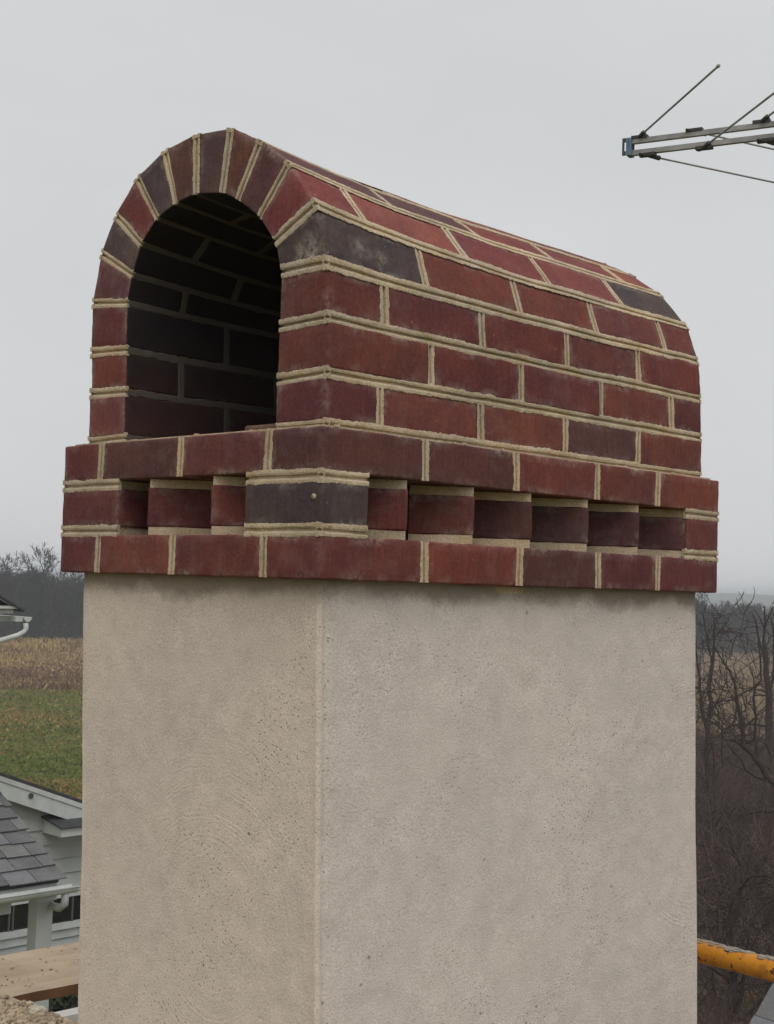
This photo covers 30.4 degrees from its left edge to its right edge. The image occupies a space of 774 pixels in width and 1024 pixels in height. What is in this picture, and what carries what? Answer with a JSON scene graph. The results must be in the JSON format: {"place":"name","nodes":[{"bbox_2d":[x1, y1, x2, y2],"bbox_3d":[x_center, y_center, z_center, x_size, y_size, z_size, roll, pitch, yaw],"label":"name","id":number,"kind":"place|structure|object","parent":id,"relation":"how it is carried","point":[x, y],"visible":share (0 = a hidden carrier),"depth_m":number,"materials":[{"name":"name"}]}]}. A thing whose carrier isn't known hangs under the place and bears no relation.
{"place":"outdoors","nodes":[
{"label":"outdoors","id":0,"kind":"place"},
{"bbox_2d":[0,671,82,799],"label":"grass","id":1,"kind":"structure","parent":0,"point":[27,725],"depth_m":66.59,"materials":[{"name":"green plant"}]},
{"bbox_2d":[0,636,82,690],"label":"stubble field","id":2,"kind":"structure","parent":0,"point":[47,665],"depth_m":127.77,"materials":[{"name":"beige plant"}]},
{"bbox_2d":[10,541,80,638],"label":"bare tree","id":3,"kind":"object","parent":2,"relation":"on","point":[47,569],"visible":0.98,"depth_m":164.51,"materials":[{"name":"grey plant"}]},
{"bbox_2d":[0,607,770,797],"bbox_3d":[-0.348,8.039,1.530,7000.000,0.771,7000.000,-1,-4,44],"label":"ground","id":4,"kind":"structure","parent":0,"point":[41,742],"depth_m":67.50,"materials":[{"name":"green plant"}]},
{"bbox_2d":[0,564,13,596],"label":"bare tree","id":5,"kind":"object","parent":4,"relation":"on","point":[4,574],"visible":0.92,"depth_m":165.92,"materials":[{"name":"grey plant"}]},
{"bbox_2d":[0,551,30,632],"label":"bare tree","id":6,"kind":"object","parent":4,"relation":"on","point":[7,584],"visible":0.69,"depth_m":168.36,"materials":[{"name":"plant"}]},
{"bbox_2d":[0,595,31,642],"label":"gabled house","id":7,"kind":"structure","parent":4,"relation":"on","point":[7,606],"depth_m":20.37,"materials":[{"name":"concrete"}]},
{"bbox_2d":[14,566,47,638],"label":"rounded tree","id":8,"kind":"object","parent":4,"relation":"on","point":[39,614],"visible":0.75,"depth_m":164.97,"materials":[{"name":"grey plant"}]},
{"bbox_2d":[0,792,79,1010],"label":"slate porch","id":9,"kind":"object","parent":4,"relation":"on","point":[27,862],"visible":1,"depth_m":12.16,"materials":[{"name":"white paint"}]},
{"bbox_2d":[0,772,81,955],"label":"clapboard house","id":10,"kind":"structure","parent":4,"relation":"on","point":[51,819],"depth_m":21.94,"materials":[{"name":"wood"}]},
{"bbox_2d":[0,890,80,939],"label":"window","id":11,"kind":"structure","parent":10,"relation":"in","point":[15,924],"depth_m":21.79,"materials":[{"name":"white paint"}]},
{"bbox_2d":[0,614,82,639],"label":"undergrowth","id":12,"kind":"object","parent":4,"relation":"on","point":[12,629],"visible":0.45,"depth_m":168.35,"materials":[{"name":"plant"}]},
{"bbox_2d":[48,994,77,1011],"bbox_3d":[-5.062,7.885,21.149,1.144,2.264,7.207,-1,-4,44],"label":"hedge","id":13,"kind":"object","parent":4,"relation":"on","point":[63,1003],"visible":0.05,"depth_m":20.97,"materials":[{"name":"green plant"}]},
{"bbox_2d":[45,567,83,638],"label":"bare tree","id":14,"kind":"object","parent":4,"relation":"on","point":[70,587],"visible":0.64,"depth_m":166.79,"materials":[{"name":"plant"}]},
{"bbox_2d":[0,569,773,652],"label":"distant wood","id":15,"kind":"object","parent":4,"relation":"on","point":[727,606],"visible":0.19,"depth_m":200.34,"materials":[{"name":"plant"}]},
{"bbox_2d":[60,127,718,1023],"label":"chimney","id":16,"kind":"object","parent":4,"relation":"on","point":[390,537],"visible":1,"depth_m":2.22,"materials":[{"name":"red brick"}]},
{"bbox_2d":[622,64,773,182],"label":"tv antenna","id":17,"kind":"object","parent":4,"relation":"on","point":[643,137],"visible":1,"depth_m":4.87,"materials":[{"name":"metal"}]},
{"bbox_2d":[697,938,773,981],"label":"scaffolding","id":18,"kind":"object","parent":4,"relation":"on","point":[737,960],"visible":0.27,"depth_m":2.83,"materials":[{"name":"yellow metal"}]},
{"bbox_2d":[54,1007,77,1022],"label":"walk board","id":19,"kind":"object","parent":18,"relation":"on","point":[71,1014],"depth_m":4.21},
{"bbox_3d":[-2.484,4.394,0.278,3.345,7.091,0.045,-1,-4,44],"label":"scaffolding","id":20,"kind":"object","parent":4,"relation":"on","visible":0},
{"bbox_2d":[0,942,78,1001],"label":"scaffold plank","id":21,"kind":"object","parent":20,"relation":"on","point":[62,981],"visible":0.2,"depth_m":3.22,"materials":[{"name":"beige wood"}]},
{"bbox_2d":[0,992,48,1015],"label":"scaffold plank","id":22,"kind":"object","parent":21,"relation":"on","point":[11,998],"visible":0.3,"depth_m":2.89,"materials":[{"name":"beige wood"}]},
{"bbox_2d":[0,994,77,1023],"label":"mortar rubble","id":23,"kind":"object","parent":22,"relation":"on","point":[14,1011],"visible":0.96,"depth_m":2.75,"materials":[{"name":"beige concrete"}]},
{"bbox_2d":[29,1004,46,1013],"bbox_3d":[-0.685,0.979,2.789,0.044,0.022,0.031,-1,-4,44],"label":"mortar lump","id":24,"kind":"object","parent":23,"relation":"on","point":[35,1008],"visible":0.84,"depth_m":2.78,"materials":[{"name":"beige concrete"}]},
{"bbox_2d":[1,947,78,985],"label":"mortar crumbs","id":25,"kind":"object","parent":21,"relation":"on","point":[41,970],"visible":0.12,"depth_m":3.25,"materials":[{"name":"concrete"}]},
{"bbox_2d":[0,570,773,608],"bbox_3d":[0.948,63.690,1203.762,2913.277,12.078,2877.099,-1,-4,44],"label":"hills","id":26,"kind":"structure","parent":0,"point":[766,600],"depth_m":1074.38,"materials":[{"name":"grey"}]},
{"bbox_2d":[0,0,773,594],"label":"sky","id":27,"kind":"structure","parent":0,"point":[513,117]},
{"bbox_2d":[695,650,773,752],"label":"brown field","id":28,"kind":"structure","parent":0,"point":[729,661],"depth_m":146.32,"materials":[{"name":"brown plant"}]},
{"bbox_2d":[695,593,728,671],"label":"bare tree","id":29,"kind":"object","parent":28,"relation":"on","point":[706,618],"visible":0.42,"depth_m":146.22,"materials":[{"name":"plant"}]},
{"bbox_2d":[702,605,746,655],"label":"bare tree","id":30,"kind":"object","parent":28,"relation":"on","point":[732,634],"visible":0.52,"depth_m":184.10,"materials":[{"name":"plant"}]},
{"bbox_2d":[697,633,772,655],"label":"undergrowth","id":31,"kind":"object","parent":28,"relation":"on","point":[740,650],"visible":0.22,"depth_m":195.53,"materials":[{"name":"plant"}]},
{"bbox_2d":[696,864,772,1023],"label":"leafy ground","id":32,"kind":"structure","parent":0,"point":[747,1004],"depth_m":27.69,"materials":[{"name":"brown plant"}]},
{"bbox_2d":[695,706,773,954],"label":"thicket","id":33,"kind":"object","parent":32,"relation":"on","point":[737,786],"visible":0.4,"depth_m":36.50,"materials":[{"name":"brown plant"}]},
{"bbox_2d":[695,589,773,846],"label":"bare tree","id":34,"kind":"object","parent":32,"relation":"on","point":[755,756],"visible":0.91,"depth_m":35.99,"materials":[{"name":"brown plant"}]},
{"bbox_2d":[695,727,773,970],"bbox_3d":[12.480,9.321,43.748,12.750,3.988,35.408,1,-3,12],"label":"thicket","id":35,"kind":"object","parent":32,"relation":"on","point":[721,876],"visible":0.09,"depth_m":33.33,"materials":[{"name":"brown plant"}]},
{"bbox_2d":[695,592,773,818],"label":"bare tree","id":36,"kind":"object","parent":32,"relation":"on","point":[707,732],"visible":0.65,"depth_m":43.99,"materials":[{"name":"brown plant"}]},
{"bbox_2d":[696,763,773,1023],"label":"bare tree","id":37,"kind":"object","parent":32,"relation":"on","point":[732,979],"visible":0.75,"depth_m":25.94,"materials":[{"name":"brown plant"}]},
{"bbox_2d":[697,928,773,1023],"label":"thicket","id":38,"kind":"object","parent":32,"relation":"on","point":[716,1013],"visible":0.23,"depth_m":25.95,"materials":[{"name":"brown plant"}]},
{"bbox_2d":[698,603,773,789],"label":"bare tree","id":39,"kind":"object","parent":32,"relation":"on","point":[769,685],"visible":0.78,"depth_m":51.92,"materials":[{"name":"brown plant"}]},
{"bbox_2d":[749,983,773,1023],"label":"slate roofed wing","id":40,"kind":"structure","parent":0,"point":[764,1014],"depth_m":6.79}
]}

